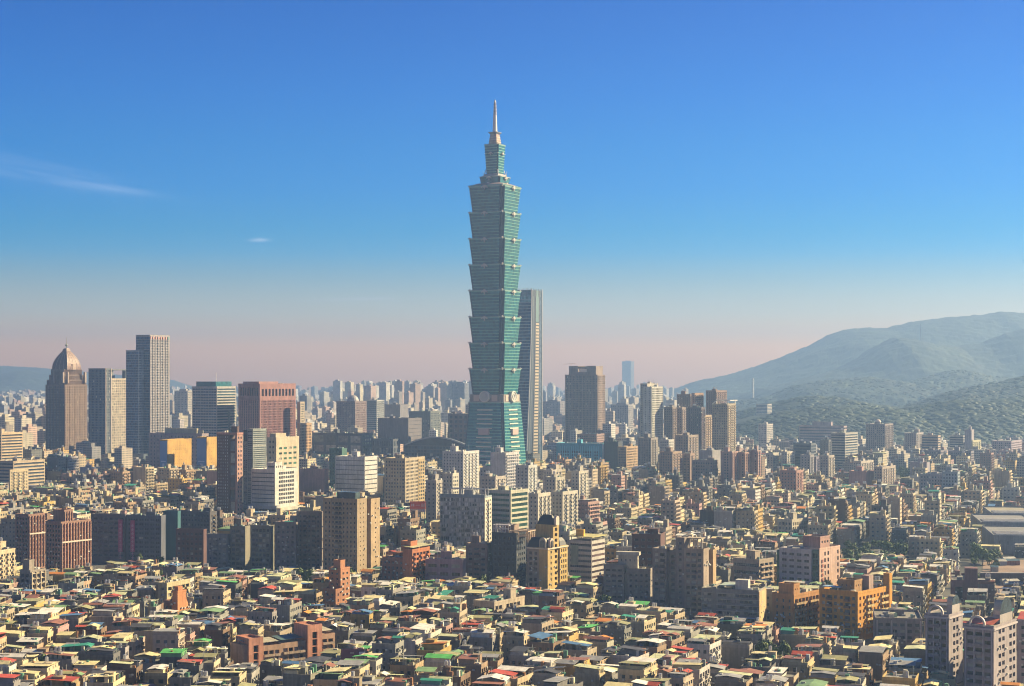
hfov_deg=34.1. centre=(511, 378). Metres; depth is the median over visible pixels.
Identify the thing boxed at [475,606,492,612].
house
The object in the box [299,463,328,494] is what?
apartment block
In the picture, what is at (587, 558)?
white banded block
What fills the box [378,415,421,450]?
dark office
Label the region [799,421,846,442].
broad institute
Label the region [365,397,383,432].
stacked louvre office
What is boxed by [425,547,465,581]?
apartment building
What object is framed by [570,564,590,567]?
window
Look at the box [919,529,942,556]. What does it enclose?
midrise block
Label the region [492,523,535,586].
frame roofed office
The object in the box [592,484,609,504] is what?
midrise block
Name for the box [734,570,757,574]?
window
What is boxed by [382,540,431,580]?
red brick block
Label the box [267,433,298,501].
cream office tower
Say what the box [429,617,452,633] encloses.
house
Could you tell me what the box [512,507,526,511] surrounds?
window
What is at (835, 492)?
midrise block
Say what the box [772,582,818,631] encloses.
tan orange block
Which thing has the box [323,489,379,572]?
tan slab tower
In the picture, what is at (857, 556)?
leafy tree
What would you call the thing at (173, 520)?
high-rise building
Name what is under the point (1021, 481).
midrise block
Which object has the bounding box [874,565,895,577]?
house
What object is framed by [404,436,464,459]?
shopping hall
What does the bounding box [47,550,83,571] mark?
windows
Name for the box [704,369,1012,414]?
wooded hill
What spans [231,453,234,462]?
window
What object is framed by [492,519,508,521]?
window
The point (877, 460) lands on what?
midrise block
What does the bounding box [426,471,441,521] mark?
apartment block
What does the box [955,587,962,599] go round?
window
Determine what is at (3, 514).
midrise block
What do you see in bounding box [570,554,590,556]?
window
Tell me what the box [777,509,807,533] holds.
building
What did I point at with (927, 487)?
midrise block
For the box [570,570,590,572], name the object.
window
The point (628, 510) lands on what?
midrise block
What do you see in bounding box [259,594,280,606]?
house
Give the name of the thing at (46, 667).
house
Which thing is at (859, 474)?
apartment block
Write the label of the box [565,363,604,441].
notched tower
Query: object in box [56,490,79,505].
midrise block
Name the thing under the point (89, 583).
house
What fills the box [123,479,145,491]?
midrise block
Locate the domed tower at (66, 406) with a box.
[45,337,86,449]
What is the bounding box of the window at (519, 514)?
[512,512,526,516]
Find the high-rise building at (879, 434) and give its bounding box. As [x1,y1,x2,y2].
[866,419,893,450]
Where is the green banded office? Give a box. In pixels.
[487,483,528,531]
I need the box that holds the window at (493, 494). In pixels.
[489,493,508,495]
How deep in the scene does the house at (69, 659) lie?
749.62 m
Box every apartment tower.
[384,452,424,504]
[442,444,478,493]
[490,445,518,487]
[516,460,536,492]
[528,487,550,533]
[545,471,565,491]
[551,484,577,528]
[638,432,657,468]
[659,445,681,474]
[675,431,697,474]
[683,449,694,481]
[692,455,717,480]
[720,445,738,483]
[738,448,750,480]
[751,444,760,475]
[759,421,772,446]
[767,449,778,471]
[781,448,794,465]
[800,450,813,473]
[814,456,819,472]
[819,451,834,476]
[820,436,831,454]
[830,428,857,469]
[853,456,873,469]
[873,461,895,483]
[905,428,923,449]
[922,432,940,449]
[949,432,964,449]
[965,425,973,449]
[971,440,980,448]
[992,436,1021,453]
[999,447,1012,453]
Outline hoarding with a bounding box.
[341,649,366,659]
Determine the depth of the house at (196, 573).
1083.15 m
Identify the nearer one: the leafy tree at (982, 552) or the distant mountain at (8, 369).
the leafy tree at (982, 552)
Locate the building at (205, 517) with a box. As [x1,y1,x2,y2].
[168,504,216,533]
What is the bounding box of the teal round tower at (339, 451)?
[329,447,346,487]
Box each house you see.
[0,573,19,587]
[0,603,14,620]
[0,613,23,629]
[0,630,25,646]
[0,644,24,652]
[0,652,27,669]
[0,657,16,673]
[0,674,20,685]
[2,589,24,602]
[11,669,44,685]
[15,597,44,606]
[16,637,43,648]
[17,624,38,636]
[20,647,52,659]
[20,656,59,680]
[25,594,53,600]
[27,611,58,626]
[27,621,52,646]
[38,601,70,617]
[40,586,69,599]
[41,617,68,642]
[42,667,79,685]
[44,646,78,669]
[56,630,87,642]
[58,572,84,590]
[59,611,87,631]
[61,595,82,611]
[61,640,93,660]
[63,571,90,580]
[63,664,89,685]
[71,576,93,588]
[73,590,97,602]
[73,605,93,622]
[73,660,106,672]
[75,617,106,634]
[79,634,109,645]
[82,596,109,608]
[83,588,105,598]
[85,645,119,669]
[85,670,124,685]
[89,569,106,588]
[89,607,122,631]
[95,579,114,593]
[101,592,126,602]
[102,599,132,619]
[102,641,129,659]
[103,568,123,583]
[105,561,132,568]
[109,654,144,684]
[110,632,144,658]
[111,579,132,590]
[112,600,139,616]
[112,612,141,632]
[115,587,136,598]
[117,569,146,590]
[122,595,147,616]
[130,621,164,651]
[134,651,159,681]
[136,561,159,579]
[136,582,155,598]
[142,573,163,598]
[145,663,176,685]
[146,595,160,614]
[148,614,177,627]
[152,626,185,654]
[160,648,187,666]
[163,562,183,578]
[168,574,193,591]
[168,626,195,647]
[169,668,198,685]
[177,616,205,638]
[177,654,202,679]
[181,568,202,589]
[186,593,201,609]
[186,634,211,650]
[193,650,220,678]
[197,605,229,621]
[202,583,230,611]
[204,621,230,653]
[204,646,229,667]
[211,667,246,685]
[216,577,242,601]
[220,600,234,615]
[221,615,247,634]
[225,663,259,685]
[226,574,247,597]
[226,593,247,605]
[229,623,236,641]
[233,602,257,618]
[238,620,263,636]
[248,606,276,625]
[251,577,274,597]
[258,585,284,601]
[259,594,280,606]
[259,658,286,682]
[262,620,291,638]
[267,570,291,582]
[267,597,301,626]
[274,580,301,589]
[274,590,297,597]
[278,566,298,573]
[282,660,311,675]
[283,661,321,685]
[284,613,313,633]
[294,588,323,604]
[300,609,332,621]
[308,661,338,671]
[312,573,328,603]
[313,667,350,685]
[315,615,343,627]
[320,644,340,660]
[328,621,357,647]
[335,658,371,675]
[338,640,367,648]
[340,609,360,621]
[345,639,371,656]
[350,584,361,596]
[350,609,374,629]
[351,597,373,610]
[352,624,377,644]
[352,653,382,676]
[358,573,372,582]
[361,582,379,596]
[363,594,384,609]
[364,609,388,621]
[369,621,395,639]
[372,636,405,671]
[376,580,403,601]
[377,671,406,679]
[381,600,407,618]
[382,623,410,636]
[390,655,423,681]
[394,590,419,606]
[396,615,426,631]
[397,632,422,657]
[410,623,441,642]
[411,607,440,623]
[414,666,442,684]
[417,634,450,660]
[418,587,438,596]
[424,651,459,672]
[426,579,447,592]
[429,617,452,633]
[430,601,452,611]
[436,660,470,685]
[438,633,469,650]
[439,598,467,628]
[440,591,466,607]
[452,581,471,599]
[452,621,476,635]
[456,640,482,653]
[457,653,489,685]
[461,619,491,628]
[463,589,490,614]
[469,624,496,650]
[471,608,491,616]
[473,608,501,625]
[475,606,492,612]
[476,584,499,594]
[477,626,502,656]
[482,651,502,673]
[489,665,532,685]
[491,621,520,633]
[498,585,525,594]
[501,612,524,623]
[502,621,529,664]
[509,646,544,666]
[517,605,538,615]
[518,589,538,604]
[521,615,553,639]
[523,656,561,671]
[527,632,565,651]
[532,666,565,685]
[538,587,565,615]
[540,606,573,622]
[543,650,575,658]
[544,626,578,640]
[554,619,577,628]
[554,657,590,679]
[556,581,576,592]
[561,638,596,656]
[565,597,593,618]
[574,660,604,685]
[576,582,601,601]
[577,624,599,635]
[580,655,609,665]
[582,635,613,655]
[586,612,609,620]
[596,664,618,682]
[600,601,618,614]
[600,616,631,645]
[600,645,621,666]
[608,528,626,541]
[613,645,648,667]
[618,597,649,618]
[618,657,657,682]
[621,611,655,637]
[623,637,642,645]
[634,638,665,656]
[637,516,654,525]
[638,602,668,631]
[642,629,657,637]
[648,629,685,648]
[648,650,678,673]
[655,660,693,685]
[661,607,685,620]
[664,645,697,658]
[667,619,699,646]
[672,521,689,532]
[672,658,711,685]
[687,634,720,663]
[690,521,708,529]
[695,612,723,631]
[695,622,716,633]
[701,626,730,657]
[706,656,728,685]
[714,670,752,685]
[716,550,730,566]
[716,565,730,582]
[717,530,736,539]
[718,613,745,637]
[721,545,742,557]
[722,637,752,667]
[728,536,748,554]
[729,668,764,685]
[737,628,765,646]
[741,623,773,645]
[741,657,775,675]
[744,535,760,549]
[751,645,782,666]
[754,617,780,644]
[759,536,777,549]
[762,550,776,563]
[763,510,774,530]
[764,529,783,547]
[766,495,782,505]
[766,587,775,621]
[767,663,798,685]
[769,508,787,517]
[774,489,790,501]
[777,502,796,511]
[780,627,808,654]
[782,650,814,681]
[795,644,822,666]
[804,630,831,654]
[809,667,838,684]
[818,628,839,654]
[819,654,848,671]
[821,620,844,638]
[832,639,858,662]
[835,672,865,685]
[836,526,857,547]
[840,628,864,657]
[841,569,864,577]
[842,522,862,543]
[844,663,874,685]
[846,563,871,574]
[847,519,865,540]
[854,516,868,536]
[854,559,876,571]
[858,645,889,679]
[861,551,882,563]
[868,643,893,661]
[869,571,885,581]
[873,630,899,656]
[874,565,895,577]
[882,666,921,685]
[887,554,906,568]
[888,606,912,609]
[889,657,923,685]
[891,524,908,545]
[892,580,907,590]
[892,589,902,606]
[899,602,922,623]
[902,584,926,620]
[904,645,924,665]
[908,573,933,611]
[909,535,922,556]
[919,571,940,596]
[929,564,948,585]
[929,602,946,610]
[930,664,956,685]
[932,591,947,602]
[933,558,950,581]
[934,522,954,548]
[943,544,959,567]
[948,515,965,526]
[958,505,974,513]
[960,527,980,557]
[960,605,980,615]
[963,610,978,617]
[965,600,985,616]
[967,587,989,615]
[978,574,996,601]
[981,541,1001,557]
[990,608,1013,617]
[994,589,1016,617]
[1002,582,1021,598]
[1003,502,1018,506]
[1014,544,1023,557]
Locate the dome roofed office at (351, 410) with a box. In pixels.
[336,395,366,432]
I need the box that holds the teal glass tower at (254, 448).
[243,428,266,503]
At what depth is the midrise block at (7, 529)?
1345.30 m
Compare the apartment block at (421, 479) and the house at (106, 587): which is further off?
the apartment block at (421, 479)
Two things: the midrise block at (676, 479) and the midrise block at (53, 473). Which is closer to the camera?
the midrise block at (676, 479)
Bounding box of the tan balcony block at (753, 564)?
[733,546,773,582]
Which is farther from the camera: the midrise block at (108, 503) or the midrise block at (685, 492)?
the midrise block at (685, 492)
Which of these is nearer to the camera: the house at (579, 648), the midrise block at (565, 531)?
the house at (579, 648)
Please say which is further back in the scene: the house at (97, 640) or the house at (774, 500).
the house at (774, 500)
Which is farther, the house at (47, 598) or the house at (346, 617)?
the house at (47, 598)
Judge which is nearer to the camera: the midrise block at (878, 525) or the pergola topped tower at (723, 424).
the midrise block at (878, 525)
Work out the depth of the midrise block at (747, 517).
1396.24 m
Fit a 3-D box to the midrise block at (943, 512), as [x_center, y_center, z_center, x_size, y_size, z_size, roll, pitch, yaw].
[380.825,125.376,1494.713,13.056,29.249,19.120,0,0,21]
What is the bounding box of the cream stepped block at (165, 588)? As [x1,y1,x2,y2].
[158,572,190,601]
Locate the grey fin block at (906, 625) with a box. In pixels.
[873,598,922,652]
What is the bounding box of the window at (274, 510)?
[249,508,275,511]
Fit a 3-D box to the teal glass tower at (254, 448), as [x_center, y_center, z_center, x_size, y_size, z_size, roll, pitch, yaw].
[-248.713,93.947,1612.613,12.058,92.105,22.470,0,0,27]
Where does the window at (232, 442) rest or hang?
in the dotted brown tower at (229, 471)
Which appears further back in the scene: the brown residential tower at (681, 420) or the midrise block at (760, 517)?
the brown residential tower at (681, 420)
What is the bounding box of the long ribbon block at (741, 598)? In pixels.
[701,579,765,621]
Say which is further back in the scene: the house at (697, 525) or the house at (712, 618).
the house at (697, 525)
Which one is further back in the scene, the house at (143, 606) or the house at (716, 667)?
the house at (143, 606)
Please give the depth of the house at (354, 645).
788.44 m
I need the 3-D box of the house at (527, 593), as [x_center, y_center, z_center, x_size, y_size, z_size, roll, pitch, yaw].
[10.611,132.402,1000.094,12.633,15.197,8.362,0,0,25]
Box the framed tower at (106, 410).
[88,368,125,454]
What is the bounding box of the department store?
[149,428,208,467]
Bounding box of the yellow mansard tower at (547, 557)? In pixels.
[525,514,568,589]
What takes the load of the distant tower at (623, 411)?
on the ground at (964, 562)
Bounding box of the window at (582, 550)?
[570,549,590,551]
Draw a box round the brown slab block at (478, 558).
[466,532,491,582]
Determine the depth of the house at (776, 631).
881.77 m
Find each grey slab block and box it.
[275,521,298,569]
[297,510,322,570]
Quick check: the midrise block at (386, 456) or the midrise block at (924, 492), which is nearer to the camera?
the midrise block at (924, 492)
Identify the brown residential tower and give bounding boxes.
[664,403,676,450]
[676,404,685,434]
[677,389,691,432]
[688,404,705,449]
[691,393,703,406]
[705,415,711,448]
[706,387,726,414]
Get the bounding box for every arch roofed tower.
[924,595,963,682]
[962,596,1017,685]
[1017,611,1023,683]
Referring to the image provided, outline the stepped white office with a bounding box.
[243,462,302,514]
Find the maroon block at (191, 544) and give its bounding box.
[176,528,206,566]
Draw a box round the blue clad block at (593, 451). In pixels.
[556,438,603,461]
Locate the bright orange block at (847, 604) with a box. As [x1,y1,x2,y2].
[819,572,891,639]
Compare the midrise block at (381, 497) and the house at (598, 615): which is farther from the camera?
the midrise block at (381, 497)
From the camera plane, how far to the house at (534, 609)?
947.92 m
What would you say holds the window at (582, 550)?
in the white banded block at (587, 558)
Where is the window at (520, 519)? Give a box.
[512,517,526,522]
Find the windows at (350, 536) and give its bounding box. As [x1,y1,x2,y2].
[325,536,363,569]
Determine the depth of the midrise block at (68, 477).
1937.28 m
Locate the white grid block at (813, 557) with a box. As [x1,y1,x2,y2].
[777,534,839,585]
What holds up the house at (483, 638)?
on the ground at (964, 562)
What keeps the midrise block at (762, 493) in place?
on the ground at (964, 562)
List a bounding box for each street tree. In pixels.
[39,653,45,660]
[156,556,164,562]
[478,574,486,582]
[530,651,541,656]
[596,594,611,602]
[608,677,617,681]
[822,579,832,584]
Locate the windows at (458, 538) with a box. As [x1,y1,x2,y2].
[442,536,483,544]
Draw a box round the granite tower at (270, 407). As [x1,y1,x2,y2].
[238,381,295,455]
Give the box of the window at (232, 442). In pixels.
[231,441,234,450]
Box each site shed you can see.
[990,565,998,571]
[997,559,1006,565]
[1000,556,1015,558]
[1006,559,1019,564]
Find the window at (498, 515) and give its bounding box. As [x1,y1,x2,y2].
[492,514,508,516]
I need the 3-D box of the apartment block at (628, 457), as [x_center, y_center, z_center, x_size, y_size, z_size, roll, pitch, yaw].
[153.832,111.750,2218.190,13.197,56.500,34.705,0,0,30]
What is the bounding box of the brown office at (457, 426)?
[448,410,467,442]
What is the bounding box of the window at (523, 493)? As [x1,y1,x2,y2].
[512,492,526,496]
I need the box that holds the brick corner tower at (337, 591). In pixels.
[324,559,349,606]
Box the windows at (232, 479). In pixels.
[223,478,240,514]
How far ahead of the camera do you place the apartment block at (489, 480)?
1565.32 m
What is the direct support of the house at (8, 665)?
on the ground at (964, 562)
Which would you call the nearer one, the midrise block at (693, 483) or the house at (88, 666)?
the house at (88, 666)
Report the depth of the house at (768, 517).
1476.54 m
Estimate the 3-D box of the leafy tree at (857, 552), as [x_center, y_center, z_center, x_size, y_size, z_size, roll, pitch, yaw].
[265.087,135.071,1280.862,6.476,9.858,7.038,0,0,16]
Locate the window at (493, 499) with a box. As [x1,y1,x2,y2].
[492,498,508,501]
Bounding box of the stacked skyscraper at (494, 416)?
[465,100,525,465]
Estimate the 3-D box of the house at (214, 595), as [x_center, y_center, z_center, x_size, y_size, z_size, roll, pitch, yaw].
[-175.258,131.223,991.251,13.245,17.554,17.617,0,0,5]
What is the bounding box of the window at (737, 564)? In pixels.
[734,563,757,566]
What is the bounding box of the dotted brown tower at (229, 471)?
[216,424,242,515]
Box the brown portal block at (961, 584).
[950,566,977,608]
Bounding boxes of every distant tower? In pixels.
[174,389,191,413]
[452,382,468,405]
[543,400,564,422]
[611,402,632,429]
[622,361,633,388]
[638,411,639,433]
[752,378,753,397]
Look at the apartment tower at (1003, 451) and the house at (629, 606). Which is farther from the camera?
the apartment tower at (1003, 451)
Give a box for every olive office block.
[230,515,249,569]
[250,517,274,570]
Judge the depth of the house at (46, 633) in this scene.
825.88 m
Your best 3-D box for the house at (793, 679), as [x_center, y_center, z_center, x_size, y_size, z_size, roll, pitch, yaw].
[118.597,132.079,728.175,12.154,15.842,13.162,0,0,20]
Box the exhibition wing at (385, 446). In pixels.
[372,438,399,456]
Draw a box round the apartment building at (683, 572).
[652,536,715,617]
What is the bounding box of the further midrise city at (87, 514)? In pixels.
[0,449,994,571]
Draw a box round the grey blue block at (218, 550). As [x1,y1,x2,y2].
[207,533,230,568]
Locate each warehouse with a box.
[971,514,1023,527]
[982,506,1023,513]
[982,525,1023,553]
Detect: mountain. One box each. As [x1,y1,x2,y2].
[0,366,191,388]
[674,311,1023,404]
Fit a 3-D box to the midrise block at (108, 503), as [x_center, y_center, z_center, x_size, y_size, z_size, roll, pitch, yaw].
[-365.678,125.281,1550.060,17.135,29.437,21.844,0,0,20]
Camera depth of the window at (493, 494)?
1387.06 m
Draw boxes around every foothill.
[0,370,87,391]
[736,397,1023,442]
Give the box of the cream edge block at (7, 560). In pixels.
[0,537,15,580]
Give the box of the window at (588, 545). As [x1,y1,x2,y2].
[570,543,590,546]
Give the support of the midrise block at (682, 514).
on the ground at (964, 562)
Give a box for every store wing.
[160,438,191,466]
[196,436,216,466]
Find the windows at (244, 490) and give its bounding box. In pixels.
[244,490,250,503]
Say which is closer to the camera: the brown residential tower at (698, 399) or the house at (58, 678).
the house at (58, 678)
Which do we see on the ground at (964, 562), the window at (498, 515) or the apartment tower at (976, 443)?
the apartment tower at (976, 443)
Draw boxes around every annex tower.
[297,402,304,422]
[297,423,311,456]
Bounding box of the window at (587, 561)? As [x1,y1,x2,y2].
[570,559,590,562]
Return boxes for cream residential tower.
[640,381,657,436]
[643,384,662,446]
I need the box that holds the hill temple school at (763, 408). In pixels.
[756,404,771,415]
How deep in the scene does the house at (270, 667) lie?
768.55 m
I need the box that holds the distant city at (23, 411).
[0,380,1023,473]
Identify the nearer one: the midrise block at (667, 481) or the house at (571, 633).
the house at (571, 633)
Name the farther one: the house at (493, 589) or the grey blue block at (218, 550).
the grey blue block at (218, 550)
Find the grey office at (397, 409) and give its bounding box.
[384,402,407,417]
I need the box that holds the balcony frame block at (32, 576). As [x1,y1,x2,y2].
[19,559,45,590]
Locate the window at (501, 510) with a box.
[492,509,508,511]
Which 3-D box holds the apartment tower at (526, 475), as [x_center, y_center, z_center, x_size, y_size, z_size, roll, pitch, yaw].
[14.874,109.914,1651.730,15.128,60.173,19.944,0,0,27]
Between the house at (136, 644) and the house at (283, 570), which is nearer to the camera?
the house at (136, 644)
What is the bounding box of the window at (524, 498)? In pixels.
[512,497,526,501]
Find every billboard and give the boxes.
[410,501,425,508]
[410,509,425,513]
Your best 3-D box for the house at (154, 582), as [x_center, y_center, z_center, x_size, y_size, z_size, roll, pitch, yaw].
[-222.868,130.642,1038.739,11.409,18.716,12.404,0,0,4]
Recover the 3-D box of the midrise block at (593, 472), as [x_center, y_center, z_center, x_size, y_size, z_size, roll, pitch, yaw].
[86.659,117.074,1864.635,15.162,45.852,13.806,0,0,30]
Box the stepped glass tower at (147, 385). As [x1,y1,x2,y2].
[126,335,169,458]
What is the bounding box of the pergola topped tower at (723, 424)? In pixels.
[712,400,737,450]
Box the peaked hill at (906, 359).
[727,329,1023,399]
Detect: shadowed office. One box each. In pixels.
[91,513,127,561]
[126,508,165,562]
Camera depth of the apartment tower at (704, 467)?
2007.89 m
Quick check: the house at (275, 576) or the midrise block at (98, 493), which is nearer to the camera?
the house at (275, 576)
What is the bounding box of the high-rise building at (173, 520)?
[163,510,180,559]
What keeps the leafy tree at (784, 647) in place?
on the ground at (964, 562)
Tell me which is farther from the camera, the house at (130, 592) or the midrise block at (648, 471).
the midrise block at (648, 471)
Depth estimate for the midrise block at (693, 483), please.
1755.26 m
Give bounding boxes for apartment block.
[0,427,22,459]
[0,456,44,484]
[9,469,27,491]
[80,462,99,473]
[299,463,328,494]
[418,458,424,500]
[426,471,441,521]
[442,467,458,493]
[480,467,490,475]
[480,470,505,494]
[543,462,561,490]
[571,463,588,498]
[604,436,622,471]
[617,442,637,469]
[659,436,673,450]
[698,446,720,470]
[780,465,803,491]
[793,439,815,466]
[849,464,873,484]
[910,456,929,475]
[920,447,946,458]
[920,470,941,491]
[942,465,959,490]
[948,445,973,463]
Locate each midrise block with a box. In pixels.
[0,488,7,498]
[0,495,26,504]
[0,499,23,513]
[0,508,7,517]
[0,512,14,547]
[3,490,30,499]
[4,485,19,494]
[17,502,39,512]
[19,495,42,503]
[23,446,41,458]
[30,496,54,506]
[35,486,58,493]
[37,480,63,488]
[40,503,57,513]
[41,445,52,457]
[45,467,53,482]
[46,485,59,495]
[47,453,65,470]
[47,465,65,482]
[47,488,62,500]
[48,449,68,455]
[52,445,68,453]
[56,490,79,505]
[57,468,75,480]
[60,452,78,471]
[61,470,76,479]
[61,492,81,507]
[63,471,71,483]
[63,485,90,493]
[69,479,80,486]
[70,479,92,487]
[72,468,90,483]
[74,497,98,509]
[75,486,90,502]
[76,450,85,470]
[80,504,103,529]
[83,455,93,466]
[86,467,109,482]
[87,477,101,487]
[89,489,97,502]
[94,484,112,492]
[95,487,111,495]
[96,501,113,512]
[97,478,114,487]
[97,496,105,505]
[98,490,122,503]
[104,464,117,473]
[105,498,117,506]
[105,509,132,513]
[110,465,130,484]
[112,482,131,494]
[113,495,135,511]
[114,486,135,495]
[121,508,130,513]
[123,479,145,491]
[130,471,132,483]
[130,493,153,512]
[132,485,145,496]
[133,464,154,490]
[142,502,168,514]
[148,490,171,499]
[154,480,167,491]
[156,489,178,506]
[158,464,178,481]
[168,473,191,491]
[178,462,193,480]
[178,480,199,491]
[181,489,198,501]
[183,484,204,497]
[184,496,205,509]
[187,492,213,510]
[192,475,206,485]
[196,466,206,479]
[197,482,215,497]
[207,469,216,483]
[207,481,216,495]
[215,507,233,533]
[233,515,246,524]
[239,513,255,524]
[245,506,269,524]
[271,508,295,528]
[281,512,295,521]
[293,508,299,521]
[298,500,320,510]
[299,452,315,467]
[299,492,309,502]
[304,490,323,503]
[312,451,323,467]
[315,489,336,510]
[361,488,377,497]
[375,491,383,504]
[377,456,383,466]
[377,463,383,473]
[377,473,383,493]
[379,453,390,459]
[380,502,397,522]
[380,518,393,542]
[380,535,384,544]
[389,500,410,514]
[393,523,397,545]
[397,509,410,523]
[398,510,419,546]
[400,522,425,546]
[404,500,410,512]
[418,512,425,518]
[418,514,431,534]
[425,458,436,468]
[425,464,435,473]
[425,469,431,479]
[425,534,433,542]
[427,456,441,468]
[430,512,439,541]
[433,469,441,477]
[434,541,459,557]
[525,449,539,460]
[525,456,539,465]
[537,466,545,478]
[537,477,542,490]
[540,460,548,467]
[546,459,563,468]
[555,453,571,468]
[557,463,565,475]
[559,521,576,574]
[565,460,583,472]
[565,469,570,480]
[565,479,570,486]
[572,453,585,460]
[575,457,589,468]
[578,493,599,520]
[581,514,602,537]
[584,463,597,487]
[588,460,606,486]
[588,477,591,493]
[590,482,608,497]
[592,457,608,473]
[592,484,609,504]
[592,518,606,524]
[595,522,608,546]
[602,512,620,530]
[606,485,623,504]
[611,469,624,488]
[615,501,637,519]
[616,467,630,473]
[616,536,631,550]
[617,468,632,488]
[622,487,638,500]
[623,498,642,515]
[624,527,640,543]
[626,488,642,507]
[627,474,643,488]
[631,463,646,476]
[633,468,639,478]
[634,480,647,492]
[639,462,653,478]
[639,489,649,506]
[647,516,671,546]
[648,476,664,492]
[649,478,670,505]
[654,472,668,477]
[657,473,671,491]
[661,495,680,522]
[666,467,682,489]
[668,492,684,508]
[680,481,695,494]
[680,509,684,521]
[682,486,700,503]
[686,496,701,516]
[689,488,706,507]
[692,477,712,501]
[698,474,712,487]
[699,506,715,525]
[705,472,717,487]
[714,504,735,532]
[717,480,736,498]
[721,497,742,509]
[723,478,741,492]
[729,486,746,502]
[736,446,743,451]
[736,504,758,533]
[741,472,757,481]
[742,481,760,501]
[743,502,762,533]
[747,481,764,501]
[749,473,762,482]
[758,475,775,495]
[759,473,774,482]
[761,455,764,478]
[765,467,770,477]
[765,487,770,501]
[768,466,779,478]
[772,477,780,489]
[783,462,797,468]
[784,488,797,499]
[791,530,808,539]
[798,468,808,479]
[803,477,806,491]
[807,514,830,541]
[809,471,823,482]
[814,480,829,489]
[816,497,836,544]
[816,510,833,544]
[826,487,840,504]
[827,483,844,496]
[828,482,849,495]
[828,493,848,522]
[834,468,848,483]
[835,496,852,519]
[842,457,852,471]
[844,453,857,461]
[846,483,858,495]
[847,501,859,517]
[848,495,863,516]
[850,500,865,515]
[853,451,866,459]
[854,481,862,488]
[855,487,875,514]
[859,481,877,503]
[867,454,881,465]
[869,446,883,456]
[869,507,889,547]
[872,451,886,464]
[872,496,891,541]
[873,479,889,497]
[877,485,885,503]
[885,492,901,526]
[893,493,905,524]
[894,479,902,491]
[900,485,915,513]
[902,498,907,521]
[908,471,919,493]
[912,461,926,475]
[918,451,930,461]
[919,488,932,498]
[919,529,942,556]
[921,510,937,528]
[923,482,938,491]
[924,459,934,471]
[925,493,941,527]
[932,454,947,471]
[937,451,950,463]
[940,461,953,471]
[941,506,945,518]
[949,483,964,503]
[955,470,968,487]
[956,451,969,466]
[958,459,975,473]
[961,461,974,475]
[964,482,983,513]
[968,471,983,488]
[973,474,992,503]
[973,485,986,505]
[978,466,991,479]
[979,483,989,505]
[980,448,994,470]
[994,465,1012,488]
[997,450,1007,459]
[997,456,1002,467]
[1002,481,1020,501]
[1003,456,1016,476]
[1005,449,1019,459]
[1017,456,1023,477]
[1019,477,1023,486]
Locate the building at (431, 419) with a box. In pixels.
[409,408,440,437]
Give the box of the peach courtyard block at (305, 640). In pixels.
[230,621,334,666]
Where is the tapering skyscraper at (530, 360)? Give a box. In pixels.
[517,288,542,459]
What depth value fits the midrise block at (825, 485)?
1910.01 m
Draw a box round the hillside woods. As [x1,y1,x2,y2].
[729,370,1023,445]
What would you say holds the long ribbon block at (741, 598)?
on the ground at (964, 562)
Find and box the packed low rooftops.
[0,464,1023,685]
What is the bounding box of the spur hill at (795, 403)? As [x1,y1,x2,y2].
[736,377,1023,418]
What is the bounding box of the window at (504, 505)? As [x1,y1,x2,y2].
[492,503,508,506]
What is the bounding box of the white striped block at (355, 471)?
[335,449,376,494]
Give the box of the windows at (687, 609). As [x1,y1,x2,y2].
[657,606,700,611]
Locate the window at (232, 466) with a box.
[231,465,234,474]
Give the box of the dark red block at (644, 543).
[632,525,664,566]
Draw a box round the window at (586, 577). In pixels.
[573,575,590,578]
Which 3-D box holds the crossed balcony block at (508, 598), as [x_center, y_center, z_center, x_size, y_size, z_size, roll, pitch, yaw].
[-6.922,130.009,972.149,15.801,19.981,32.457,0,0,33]
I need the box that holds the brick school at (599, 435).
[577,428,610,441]
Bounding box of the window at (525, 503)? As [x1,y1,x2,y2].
[512,502,526,506]
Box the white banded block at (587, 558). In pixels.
[568,529,606,582]
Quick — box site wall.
[979,572,1023,582]
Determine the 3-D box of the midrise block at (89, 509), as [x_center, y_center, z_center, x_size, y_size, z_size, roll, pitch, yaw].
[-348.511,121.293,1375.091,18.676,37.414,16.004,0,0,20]
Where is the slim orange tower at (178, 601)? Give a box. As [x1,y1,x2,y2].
[163,585,191,613]
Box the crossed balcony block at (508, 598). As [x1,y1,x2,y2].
[473,584,524,612]
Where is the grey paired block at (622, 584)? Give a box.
[603,551,651,606]
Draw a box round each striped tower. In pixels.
[15,511,45,567]
[45,508,91,571]
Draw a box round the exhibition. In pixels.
[312,427,373,455]
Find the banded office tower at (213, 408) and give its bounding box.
[192,382,235,436]
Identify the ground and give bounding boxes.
[45,473,1023,685]
[982,560,1023,594]
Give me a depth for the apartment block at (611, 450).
2265.06 m
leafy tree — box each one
[295,568,314,579]
[302,573,313,581]
[753,638,764,650]
[758,639,771,650]
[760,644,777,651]
[777,640,791,654]
[841,548,850,554]
[843,551,853,557]
[844,540,850,547]
[849,542,857,550]
[853,549,861,555]
[854,554,861,559]
[859,546,866,553]
[871,539,876,545]
[879,540,892,548]
[895,546,902,554]
[897,542,908,555]
[970,541,981,552]
[970,557,978,563]
[976,546,988,564]
[983,551,994,564]
[989,553,996,564]
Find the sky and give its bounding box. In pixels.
[0,0,1023,390]
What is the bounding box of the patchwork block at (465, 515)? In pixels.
[440,486,491,548]
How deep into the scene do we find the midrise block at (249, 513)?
1423.36 m
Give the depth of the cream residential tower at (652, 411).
2627.87 m
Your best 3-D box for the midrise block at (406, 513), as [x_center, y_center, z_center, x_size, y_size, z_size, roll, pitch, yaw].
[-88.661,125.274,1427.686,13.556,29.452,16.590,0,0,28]
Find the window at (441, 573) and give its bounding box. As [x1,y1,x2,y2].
[440,572,447,575]
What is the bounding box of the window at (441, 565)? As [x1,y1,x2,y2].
[440,564,447,567]

